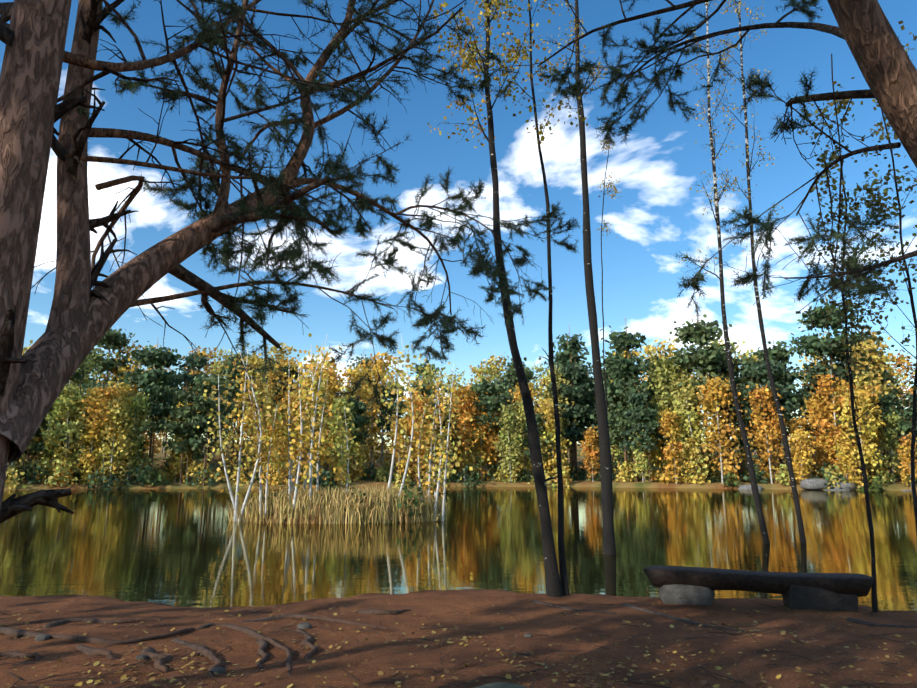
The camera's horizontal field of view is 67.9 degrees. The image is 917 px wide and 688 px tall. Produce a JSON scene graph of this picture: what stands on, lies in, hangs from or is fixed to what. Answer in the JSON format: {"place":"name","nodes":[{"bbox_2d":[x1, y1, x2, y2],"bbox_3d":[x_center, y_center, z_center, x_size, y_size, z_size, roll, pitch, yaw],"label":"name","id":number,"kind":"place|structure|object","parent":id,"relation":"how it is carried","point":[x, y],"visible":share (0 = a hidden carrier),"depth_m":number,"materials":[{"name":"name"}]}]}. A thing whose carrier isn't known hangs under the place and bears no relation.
{"place":"outdoors","nodes":[
{"label":"outdoors","id":0,"kind":"place"},
{"bbox_2d":[0,487,916,610],"bbox_3d":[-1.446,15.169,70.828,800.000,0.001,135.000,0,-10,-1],"label":"lake water","id":1,"kind":"structure","parent":0,"point":[184,547],"depth_m":19.28,"materials":[{"name":"liquid"}]},
{"bbox_2d":[0,434,916,687],"bbox_3d":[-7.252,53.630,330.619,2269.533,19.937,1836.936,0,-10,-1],"label":"ground","id":2,"kind":"structure","parent":0,"point":[425,607],"depth_m":6.87,"materials":[{"name":"brown soil"}]},
{"bbox_2d":[0,0,579,522],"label":"pine","id":3,"kind":"object","parent":2,"relation":"on","point":[40,372],"depth_m":4.87,"materials":[{"name":"plant"}]},
{"bbox_2d":[213,482,451,523],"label":"reeds","id":4,"kind":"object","parent":2,"relation":"on","point":[335,502],"depth_m":27.76,"materials":[{"name":"beige plant"}]},
{"bbox_2d":[197,330,472,521],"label":"birch trees","id":5,"kind":"object","parent":2,"relation":"on","point":[320,450],"depth_m":28.87,"materials":[{"name":"yellow plant"}]},
{"bbox_2d":[0,603,916,687],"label":"fallen leaves","id":6,"kind":"object","parent":2,"relation":"on","point":[507,676],"visible":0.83,"depth_m":5.94,"materials":[{"name":"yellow plant"}]},
{"bbox_2d":[0,600,916,675],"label":"tree roots","id":7,"kind":"object","parent":2,"relation":"on","point":[262,641],"visible":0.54,"depth_m":6.87,"materials":[{"name":"brown wood"}]},
{"bbox_2d":[35,478,911,687],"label":"rocks","id":8,"kind":"object","parent":2,"relation":"on","point":[814,484],"visible":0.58,"depth_m":67.06,"materials":[{"name":"stone"}]},
{"bbox_2d":[427,0,916,611],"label":"slender trees","id":9,"kind":"object","parent":2,"relation":"on","point":[556,584],"depth_m":10.68,"materials":[{"name":"plant"}]},
{"bbox_2d":[643,565,873,611],"bbox_3d":[3.875,3.238,8.900,2.813,0.551,0.528,-3,-11,17],"label":"bench","id":10,"kind":"object","parent":2,"relation":"on","point":[701,585],"visible":0.81,"depth_m":8.73,"materials":[{"name":"grey wood"}]},
{"bbox_2d":[0,0,916,445],"label":"sky","id":11,"kind":"structure","parent":0,"point":[657,215],"materials":[{"name":"blue"}]},
{"bbox_2d":[469,0,916,327],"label":"pine","id":12,"kind":"object","parent":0,"point":[679,73],"depth_m":5.18,"materials":[{"name":"green plant"}]}
]}

